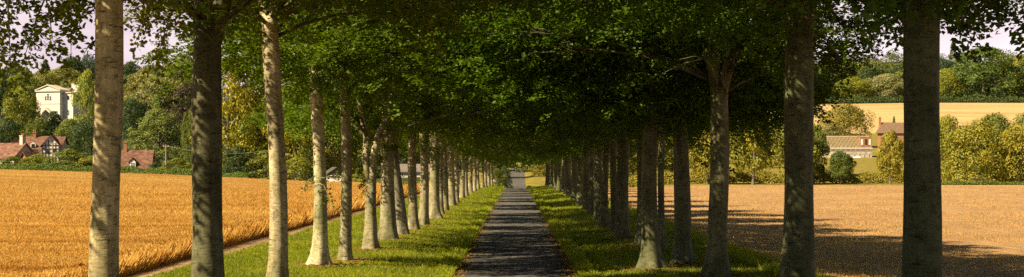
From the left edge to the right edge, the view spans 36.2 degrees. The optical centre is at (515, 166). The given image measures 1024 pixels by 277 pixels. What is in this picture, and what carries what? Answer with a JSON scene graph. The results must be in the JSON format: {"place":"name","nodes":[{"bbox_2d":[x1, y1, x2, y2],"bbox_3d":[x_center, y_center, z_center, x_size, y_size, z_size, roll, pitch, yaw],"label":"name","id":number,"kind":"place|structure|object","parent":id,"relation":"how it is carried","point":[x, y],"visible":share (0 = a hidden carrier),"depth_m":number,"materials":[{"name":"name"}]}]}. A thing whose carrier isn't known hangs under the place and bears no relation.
{"place":"outdoors","nodes":[
{"label":"outdoors","id":0,"kind":"place"},
{"bbox_2d":[126,194,419,276],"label":"dirt track","id":1,"kind":"structure","parent":0,"point":[227,249],"depth_m":48.16,"materials":[{"name":"brown soil"}]},
{"bbox_2d":[146,185,845,276],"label":"verge","id":2,"kind":"structure","parent":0,"point":[400,254],"depth_m":43.88,"materials":[{"name":"green plant"}]},
{"bbox_2d":[0,0,94,108],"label":"beech tree","id":3,"kind":"object","parent":2,"relation":"on","point":[64,9],"visible":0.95,"depth_m":17.98,"materials":[{"name":"green plant"}]},
{"bbox_2d":[78,0,534,276],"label":"beech tree","id":4,"kind":"object","parent":2,"relation":"on","point":[207,259],"visible":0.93,"depth_m":22.23,"materials":[{"name":"green plant"}]},
{"bbox_2d":[66,0,550,276],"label":"beech tree","id":5,"kind":"object","parent":2,"relation":"on","point":[277,265],"visible":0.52,"depth_m":28.77,"materials":[{"name":"green plant"}]},
{"bbox_2d":[88,0,542,276],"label":"beech tree","id":6,"kind":"object","parent":2,"relation":"on","point":[107,145],"visible":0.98,"depth_m":16.89,"materials":[{"name":"green plant"}]},
{"bbox_2d":[129,0,559,266],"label":"beech tree","id":7,"kind":"object","parent":2,"relation":"on","point":[319,251],"visible":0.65,"depth_m":36.18,"materials":[{"name":"green plant"}]},
{"bbox_2d":[177,0,521,261],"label":"beech tree","id":8,"kind":"object","parent":2,"relation":"on","point":[345,247],"visible":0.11,"depth_m":39.25,"materials":[{"name":"green plant"}]},
{"bbox_2d":[259,81,489,235],"bbox_3d":[-3.429,-2.058,53.371,10.708,9.350,7.422,0,0,0],"label":"beech tree","id":9,"kind":"object","parent":2,"relation":"on","point":[401,219],"visible":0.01,"depth_m":53.14,"materials":[{"name":"grey plant"}]},
{"bbox_2d":[257,45,505,240],"bbox_3d":[-3.106,-1.983,49.647,10.100,9.161,7.690,0,0,-21],"label":"beech tree","id":10,"kind":"object","parent":2,"relation":"on","point":[388,227],"visible":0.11,"depth_m":49.52,"materials":[{"name":"green plant"}]},
{"bbox_2d":[235,41,576,250],"bbox_3d":[-3.257,-2.243,44.524,10.294,9.724,8.759,0,0,0],"label":"beech tree","id":11,"kind":"object","parent":2,"relation":"on","point":[370,162],"visible":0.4,"depth_m":44.26,"materials":[{"name":"green plant"}]},
{"bbox_2d":[356,106,502,224],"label":"beech tree","id":12,"kind":"object","parent":2,"relation":"on","point":[423,216],"visible":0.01,"depth_m":63.80,"materials":[{"name":"green plant"}]},
{"bbox_2d":[306,97,568,230],"bbox_3d":[-2.944,-2.329,57.881,10.294,9.928,7.998,0,0,0],"label":"beech tree","id":13,"kind":"object","parent":2,"relation":"on","point":[413,222],"visible":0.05,"depth_m":57.87,"materials":[{"name":"green plant"}]},
{"bbox_2d":[404,120,493,219],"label":"beech tree","id":14,"kind":"object","parent":2,"relation":"on","point":[434,199],"visible":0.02,"depth_m":70.65,"materials":[{"name":"grey plant"}]},
{"bbox_2d":[397,121,513,213],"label":"beech tree","id":15,"kind":"object","parent":2,"relation":"on","point":[441,185],"visible":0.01,"depth_m":75.82,"materials":[{"name":"green plant"}]},
{"bbox_2d":[406,142,508,202],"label":"beech tree","id":16,"kind":"object","parent":2,"relation":"on","point":[456,160],"visible":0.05,"depth_m":101.42,"materials":[{"name":"green plant"}]},
{"bbox_2d":[370,132,556,211],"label":"beech tree","id":17,"kind":"object","parent":2,"relation":"on","point":[445,187],"visible":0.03,"depth_m":82.37,"materials":[{"name":"green plant"}]},
{"bbox_2d":[447,144,524,197],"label":"beech tree","id":18,"kind":"object","parent":2,"relation":"on","point":[462,187],"visible":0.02,"depth_m":115.87,"materials":[{"name":"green plant"}]},
{"bbox_2d":[458,149,515,193],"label":"beech tree","id":19,"kind":"object","parent":2,"relation":"on","point":[470,182],"depth_m":137.00,"materials":[{"name":"grey plant"}]},
{"bbox_2d":[447,137,527,206],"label":"beech tree","id":20,"kind":"object","parent":2,"relation":"on","point":[451,182],"visible":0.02,"depth_m":94.95,"materials":[{"name":"green plant"}]},
{"bbox_2d":[487,168,507,187],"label":"bush","id":21,"kind":"object","parent":2,"relation":"on","point":[497,173],"visible":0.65,"depth_m":231.49,"materials":[{"name":"green plant"}]},
{"bbox_2d":[519,154,560,189],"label":"beech tree","id":22,"kind":"object","parent":2,"relation":"on","point":[558,186],"visible":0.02,"depth_m":157.45,"materials":[{"name":"grey plant"}]},
{"bbox_2d":[522,149,571,195],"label":"beech tree","id":23,"kind":"object","parent":2,"relation":"on","point":[567,186],"visible":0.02,"depth_m":126.97,"materials":[{"name":"grey plant"}]},
{"bbox_2d":[496,121,616,230],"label":"beech tree","id":24,"kind":"object","parent":2,"relation":"on","point":[613,164],"visible":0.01,"depth_m":56.68,"materials":[{"name":"grey plant"}]},
{"bbox_2d":[498,137,635,204],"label":"beech tree","id":25,"kind":"object","parent":2,"relation":"on","point":[579,198],"visible":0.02,"depth_m":95.85,"materials":[{"name":"green plant"}]},
{"bbox_2d":[527,141,609,199],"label":"beech tree","id":26,"kind":"object","parent":2,"relation":"on","point":[574,182],"visible":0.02,"depth_m":108.65,"materials":[{"name":"green plant"}]},
{"bbox_2d":[488,129,670,220],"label":"beech tree","id":27,"kind":"object","parent":2,"relation":"on","point":[597,164],"visible":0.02,"depth_m":69.31,"materials":[{"name":"green plant"}]},
{"bbox_2d":[523,136,636,213],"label":"beech tree","id":28,"kind":"object","parent":2,"relation":"on","point":[590,198],"visible":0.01,"depth_m":77.52,"materials":[{"name":"grey plant"}]},
{"bbox_2d":[497,135,666,210],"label":"beech tree","id":29,"kind":"object","parent":2,"relation":"on","point":[585,181],"visible":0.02,"depth_m":84.32,"materials":[{"name":"green plant"}]},
{"bbox_2d":[487,118,709,227],"bbox_3d":[2.694,-2.137,61.567,10.286,9.603,8.088,0,0,0],"label":"beech tree","id":30,"kind":"object","parent":2,"relation":"on","point":[604,221],"visible":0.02,"depth_m":61.65,"materials":[{"name":"green plant"}]},
{"bbox_2d":[470,72,741,238],"bbox_3d":[3.032,-1.846,50.742,9.917,8.880,8.392,0,0,0],"label":"beech tree","id":31,"kind":"object","parent":2,"relation":"on","point":[622,227],"visible":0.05,"depth_m":50.81,"materials":[{"name":"green plant"}]},
{"bbox_2d":[460,21,783,245],"bbox_3d":[2.832,-2.495,46.354,10.286,10.177,7.143,0,0,0],"label":"beech tree","id":32,"kind":"object","parent":2,"relation":"on","point":[637,239],"visible":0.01,"depth_m":46.41,"materials":[{"name":"green plant"}]},
{"bbox_2d":[418,0,835,270],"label":"beech tree","id":33,"kind":"object","parent":2,"relation":"on","point":[651,256],"visible":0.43,"depth_m":35.58,"materials":[{"name":"green plant"}]},
{"bbox_2d":[470,19,817,251],"bbox_3d":[3.372,-2.210,43.565,10.184,9.652,8.221,0,0,0],"label":"beech tree","id":34,"kind":"object","parent":2,"relation":"on","point":[661,215],"visible":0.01,"depth_m":43.55,"materials":[{"name":"green plant"}]},
{"bbox_2d":[464,1,856,265],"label":"beech tree","id":35,"kind":"object","parent":2,"relation":"on","point":[682,251],"visible":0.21,"depth_m":37.94,"materials":[{"name":"green plant"}]},
{"bbox_2d":[454,0,901,276],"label":"beech tree","id":36,"kind":"object","parent":2,"relation":"on","point":[716,263],"visible":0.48,"depth_m":33.70,"materials":[{"name":"green plant"}]},
{"bbox_2d":[446,0,1023,276],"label":"beech tree","id":37,"kind":"object","parent":2,"relation":"on","point":[922,230],"visible":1,"depth_m":16.81,"materials":[{"name":"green plant"}]},
{"bbox_2d":[472,0,1021,276],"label":"beech tree","id":38,"kind":"object","parent":2,"relation":"on","point":[798,255],"visible":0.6,"depth_m":24.44,"materials":[{"name":"green plant"}]},
{"bbox_2d":[0,61,1023,183],"bbox_3d":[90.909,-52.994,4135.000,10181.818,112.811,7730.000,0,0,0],"label":"hillside","id":39,"kind":"structure","parent":0,"point":[162,160],"depth_m":648.28,"materials":[{"name":"green plant"}]},
{"bbox_2d":[0,78,18,119],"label":"cedar tree","id":40,"kind":"object","parent":39,"relation":"on","point":[2,90],"visible":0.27,"depth_m":469.17,"materials":[{"name":"green plant"}]},
{"bbox_2d":[0,118,21,142],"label":"broadleaf tree","id":41,"kind":"object","parent":39,"relation":"on","point":[14,128],"visible":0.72,"depth_m":388.14,"materials":[{"name":"green plant"}]},
{"bbox_2d":[0,133,39,163],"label":"cottage","id":42,"kind":"structure","parent":39,"relation":"on","point":[22,149],"depth_m":296.62,"materials":[{"name":"stone"}]},
{"bbox_2d":[0,86,44,139],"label":"broadleaf tree","id":43,"kind":"object","parent":39,"relation":"on","point":[24,116],"visible":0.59,"depth_m":428.05,"materials":[{"name":"green plant"}]},
{"bbox_2d":[6,72,40,102],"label":"broadleaf tree","id":44,"kind":"object","parent":39,"relation":"on","point":[24,83],"visible":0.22,"depth_m":675.87,"materials":[{"name":"green plant"}]},
{"bbox_2d":[14,153,55,164],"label":"bush","id":45,"kind":"object","parent":39,"relation":"on","point":[35,158],"visible":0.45,"depth_m":281.85,"materials":[{"name":"green plant"}]},
{"bbox_2d":[24,118,50,135],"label":"tall tree","id":46,"kind":"object","parent":39,"relation":"on","point":[38,126],"visible":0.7,"depth_m":419.19,"materials":[{"name":"green plant"}]},
{"bbox_2d":[19,130,68,164],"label":"cottage","id":47,"kind":"structure","parent":39,"relation":"on","point":[39,144],"depth_m":301.13,"materials":[{"name":"tile"}]},
{"bbox_2d":[31,70,60,86],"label":"broadleaf tree","id":48,"kind":"object","parent":39,"relation":"on","point":[45,76],"visible":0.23,"depth_m":696.97,"materials":[{"name":"green plant"}]},
{"bbox_2d":[43,111,70,138],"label":"tree","id":49,"kind":"object","parent":39,"relation":"on","point":[55,120],"visible":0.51,"depth_m":438.61,"materials":[{"name":"green plant"}]},
{"bbox_2d":[35,82,90,120],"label":"mansion","id":50,"kind":"structure","parent":39,"relation":"on","point":[56,98],"depth_m":599.93,"materials":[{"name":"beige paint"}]},
{"bbox_2d":[48,67,80,85],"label":"broadleaf tree","id":51,"kind":"object","parent":39,"relation":"on","point":[60,74],"visible":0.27,"depth_m":705.31,"materials":[{"name":"green plant"}]},
{"bbox_2d":[42,148,92,167],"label":"bush","id":52,"kind":"object","parent":39,"relation":"on","point":[74,157],"visible":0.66,"depth_m":280.57,"materials":[{"name":"green plant"}]},
{"bbox_2d":[53,118,85,152],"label":"broadleaf tree","id":53,"kind":"object","parent":39,"relation":"on","point":[63,129],"visible":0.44,"depth_m":378.09,"materials":[{"name":"green plant"}]},
{"bbox_2d":[55,55,87,77],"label":"broadleaf tree","id":54,"kind":"object","parent":39,"relation":"on","point":[78,66],"visible":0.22,"depth_m":797.65,"materials":[{"name":"green plant"}]},
{"bbox_2d":[67,118,93,155],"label":"broadleaf tree","id":55,"kind":"object","parent":39,"relation":"on","point":[89,131],"visible":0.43,"depth_m":367.61,"materials":[{"name":"green plant"}]},
{"bbox_2d":[70,68,94,151],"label":"tall tree","id":56,"kind":"object","parent":39,"relation":"on","point":[85,101],"visible":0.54,"depth_m":398.35,"materials":[{"name":"green plant"}]},
{"bbox_2d":[81,54,94,80],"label":"broadleaf tree","id":57,"kind":"object","parent":39,"relation":"on","point":[89,64],"visible":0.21,"depth_m":807.74,"materials":[{"name":"green plant"}]},
{"bbox_2d":[123,61,139,95],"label":"broadleaf tree","id":58,"kind":"object","parent":39,"relation":"on","point":[130,69],"visible":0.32,"depth_m":795.64,"materials":[{"name":"green plant"}]},
{"bbox_2d":[122,98,146,138],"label":"broadleaf tree","id":59,"kind":"object","parent":39,"relation":"on","point":[131,107],"visible":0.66,"depth_m":477.05,"materials":[{"name":"green plant"}]},
{"bbox_2d":[123,68,154,106],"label":"broadleaf tree","id":60,"kind":"object","parent":39,"relation":"on","point":[131,88],"visible":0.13,"depth_m":687.98,"materials":[{"name":"green plant"}]},
{"bbox_2d":[121,140,160,171],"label":"cottage","id":61,"kind":"structure","parent":39,"relation":"on","point":[142,159],"depth_m":289.69,"materials":[{"name":"red brick"}]},
{"bbox_2d":[123,82,165,121],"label":"cedar tree","id":62,"kind":"object","parent":39,"relation":"on","point":[139,97],"visible":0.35,"depth_m":487.14,"materials":[{"name":"green plant"}]},
{"bbox_2d":[124,72,188,116],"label":"cedar tree","id":63,"kind":"object","parent":39,"relation":"on","point":[175,100],"visible":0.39,"depth_m":498.87,"materials":[{"name":"green plant"}]},
{"bbox_2d":[123,108,191,159],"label":"broadleaf tree","id":64,"kind":"object","parent":39,"relation":"on","point":[149,121],"visible":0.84,"depth_m":368.20,"materials":[{"name":"green plant"}]},
{"bbox_2d":[159,158,191,174],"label":"bush","id":65,"kind":"object","parent":39,"relation":"on","point":[179,164],"visible":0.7,"depth_m":281.21,"materials":[{"name":"green plant"}]},
{"bbox_2d":[160,74,191,131],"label":"broadleaf tree","id":66,"kind":"object","parent":39,"relation":"on","point":[186,93],"visible":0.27,"depth_m":536.63,"materials":[{"name":"green plant"}]},
{"bbox_2d":[180,110,191,167],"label":"tall tree","id":67,"kind":"object","parent":39,"relation":"on","point":[185,136],"visible":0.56,"depth_m":299.24,"materials":[{"name":"green plant"}]},
{"bbox_2d":[189,55,261,172],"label":"tall tree","id":68,"kind":"object","parent":39,"relation":"on","point":[231,98],"visible":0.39,"depth_m":296.78,"materials":[{"name":"green plant"}]},
{"bbox_2d":[222,145,262,178],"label":"bush","id":69,"kind":"object","parent":39,"relation":"on","point":[241,153],"visible":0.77,"depth_m":281.14,"materials":[{"name":"green plant"}]},
{"bbox_2d":[245,150,268,178],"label":"bush","id":70,"kind":"object","parent":39,"relation":"on","point":[264,171],"visible":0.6,"depth_m":280.18,"materials":[{"name":"green plant"}]},
{"bbox_2d":[224,78,293,178],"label":"broadleaf tree","id":71,"kind":"object","parent":39,"relation":"on","point":[262,140],"visible":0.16,"depth_m":301.07,"materials":[{"name":"green plant"}]},
{"bbox_2d":[261,93,330,180],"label":"tall tree","id":72,"kind":"object","parent":39,"relation":"on","point":[296,147],"visible":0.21,"depth_m":296.79,"materials":[{"name":"green plant"}]},
{"bbox_2d":[286,156,313,180],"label":"bush","id":73,"kind":"object","parent":39,"relation":"on","point":[298,163],"visible":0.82,"depth_m":278.76,"materials":[{"name":"green plant"}]},
{"bbox_2d":[305,125,358,173],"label":"broadleaf tree","id":74,"kind":"object","parent":39,"relation":"on","point":[335,162],"visible":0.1,"depth_m":302.38,"materials":[{"name":"green plant"}]},
{"bbox_2d":[834,77,876,97],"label":"broadleaf tree","id":75,"kind":"object","parent":39,"relation":"on","point":[861,89],"visible":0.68,"depth_m":918.19,"materials":[{"name":"green plant"}]},
{"bbox_2d":[856,68,892,92],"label":"broadleaf tree","id":76,"kind":"object","parent":39,"relation":"on","point":[869,74],"visible":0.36,"depth_m":994.02,"materials":[{"name":"green plant"}]},
{"bbox_2d":[864,73,902,97],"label":"broadleaf tree","id":77,"kind":"object","parent":39,"relation":"on","point":[894,90],"visible":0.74,"depth_m":924.07,"materials":[{"name":"green plant"}]},
{"bbox_2d":[814,48,1023,97],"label":"hilltop wood","id":78,"kind":"object","parent":39,"relation":"on","point":[892,56],"visible":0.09,"depth_m":1116.48,"materials":[{"name":"green plant"}]},
{"bbox_2d":[822,94,1023,103],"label":"hedge","id":79,"kind":"object","parent":39,"relation":"on","point":[943,98],"visible":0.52,"depth_m":902.50,"materials":[{"name":"green plant"}]},
{"bbox_2d":[940,67,967,96],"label":"broadleaf tree","id":80,"kind":"object","parent":39,"relation":"on","point":[945,73],"visible":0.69,"depth_m":918.91,"materials":[{"name":"green plant"}]},
{"bbox_2d":[940,45,1023,97],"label":"broadleaf tree","id":81,"kind":"object","parent":39,"relation":"on","point":[976,77],"visible":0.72,"depth_m":921.28,"materials":[{"name":"green plant"}]},
{"bbox_2d":[0,0,1023,178],"label":"sky","id":82,"kind":"structure","parent":0,"point":[1001,41],"materials":[{"name":"white"}]},
{"bbox_2d":[454,187,577,276],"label":"road","id":83,"kind":"structure","parent":0,"point":[513,246],"depth_m":51.78,"materials":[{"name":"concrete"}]},
{"bbox_2d":[263,192,767,276],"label":"leaf litter","id":84,"kind":"object","parent":83,"relation":"on","point":[483,243],"visible":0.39,"depth_m":43.87,"materials":[{"name":"brown plant"}]},
{"bbox_2d":[507,168,525,186],"bbox_3d":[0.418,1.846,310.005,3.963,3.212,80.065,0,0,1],"label":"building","id":85,"kind":"structure","parent":0,"point":[518,178],"depth_m":295.75,"materials":[{"name":"stone"}]},
{"bbox_2d":[468,134,1017,186],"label":"meadow","id":86,"kind":"structure","parent":0,"point":[865,165],"depth_m":320.21,"materials":[{"name":"green plant"}]},
{"bbox_2d":[447,123,781,171],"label":"valley wood","id":87,"kind":"object","parent":86,"relation":"on","point":[520,166],"visible":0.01,"depth_m":322.24,"materials":[{"name":"green plant"}]},
{"bbox_2d":[819,103,874,139],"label":"broadleaf tree","id":88,"kind":"object","parent":86,"relation":"on","point":[851,115],"visible":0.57,"depth_m":477.57,"materials":[{"name":"green plant"}]},
{"bbox_2d":[821,136,872,157],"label":"barn","id":89,"kind":"structure","parent":86,"relation":"on","point":[851,143],"depth_m":420.16,"materials":[{"name":"stone"}]},
{"bbox_2d":[875,116,903,151],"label":"house","id":90,"kind":"structure","parent":86,"relation":"on","point":[884,127],"depth_m":451.29,"materials":[{"name":"orange brick"}]},
{"bbox_2d":[608,184,1023,276],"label":"stubble field","id":91,"kind":"structure","parent":0,"point":[978,245],"depth_m":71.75,"materials":[{"name":"brown plant"}]},
{"bbox_2d":[631,178,1023,187],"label":"meadow","id":92,"kind":"structure","parent":0,"point":[767,183],"depth_m":227.13,"materials":[{"name":"plant"}]},
{"bbox_2d":[657,133,691,171],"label":"young tree","id":93,"kind":"object","parent":92,"relation":"on","point":[668,167],"visible":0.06,"depth_m":237.84,"materials":[{"name":"green plant"}]},
{"bbox_2d":[688,127,729,184],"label":"young tree","id":94,"kind":"object","parent":92,"relation":"on","point":[695,164],"visible":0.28,"depth_m":221.02,"materials":[{"name":"green plant"}]},
{"bbox_2d":[608,167,903,187],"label":"hedge","id":95,"kind":"object","parent":92,"relation":"on","point":[763,177],"visible":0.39,"depth_m":226.94,"materials":[{"name":"green plant"}]},
{"bbox_2d":[729,119,783,184],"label":"young tree","id":96,"kind":"object","parent":92,"relation":"on","point":[757,161],"visible":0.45,"depth_m":212.88,"materials":[{"name":"green plant"}]},
{"bbox_2d":[773,125,820,174],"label":"young tree","id":97,"kind":"object","parent":92,"relation":"on","point":[816,156],"visible":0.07,"depth_m":221.01,"materials":[{"name":"green plant"}]},
{"bbox_2d":[813,123,829,183],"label":"young tree","id":98,"kind":"object","parent":92,"relation":"on","point":[825,151],"visible":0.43,"depth_m":224.97,"materials":[{"name":"green plant"}]},
{"bbox_2d":[825,150,856,184],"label":"young tree","id":99,"kind":"object","parent":92,"relation":"on","point":[844,160],"visible":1,"depth_m":215.38,"materials":[{"name":"green plant"}]},
{"bbox_2d":[876,129,903,184],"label":"young tree","id":100,"kind":"object","parent":92,"relation":"on","point":[892,158],"visible":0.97,"depth_m":212.99,"materials":[{"name":"yellow plant"}]},
{"bbox_2d":[940,114,968,181],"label":"broadleaf tree","id":101,"kind":"object","parent":92,"relation":"on","point":[947,125],"visible":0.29,"depth_m":224.80,"materials":[{"name":"green plant"}]},
{"bbox_2d":[940,118,1022,181],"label":"broadleaf tree","id":102,"kind":"object","parent":92,"relation":"on","point":[979,138],"visible":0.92,"depth_m":218.24,"materials":[{"name":"green plant"}]},
{"bbox_2d":[941,180,1023,184],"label":"hedge","id":103,"kind":"object","parent":92,"relation":"on","point":[982,182],"visible":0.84,"depth_m":211.49,"materials":[{"name":"green plant"}]},
{"bbox_2d":[965,112,1023,180],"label":"broadleaf tree","id":104,"kind":"object","parent":92,"relation":"on","point":[998,122],"visible":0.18,"depth_m":248.93,"materials":[{"name":"green plant"}]},
{"bbox_2d":[986,122,1023,181],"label":"broadleaf tree","id":105,"kind":"object","parent":92,"relation":"on","point":[1018,140],"visible":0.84,"depth_m":217.48,"materials":[{"name":"green plant"}]},
{"bbox_2d":[774,103,1023,133],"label":"hill field","id":106,"kind":"structure","parent":0,"point":[963,113],"depth_m":789.44,"materials":[{"name":"yellow plant"}]},
{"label":"field soil","id":107,"kind":"structure","parent":0,"visible":0},
{"bbox_2d":[0,162,249,177],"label":"hedge","id":108,"kind":"object","parent":107,"relation":"on","point":[124,169],"visible":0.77,"depth_m":268.62,"materials":[{"name":"green plant"}]},
{"bbox_2d":[0,169,429,276],"bbox_3d":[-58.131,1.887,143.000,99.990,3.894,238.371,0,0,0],"label":"wheat stalks","id":109,"kind":"object","parent":107,"relation":"on","point":[19,253],"visible":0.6,"depth_m":61.24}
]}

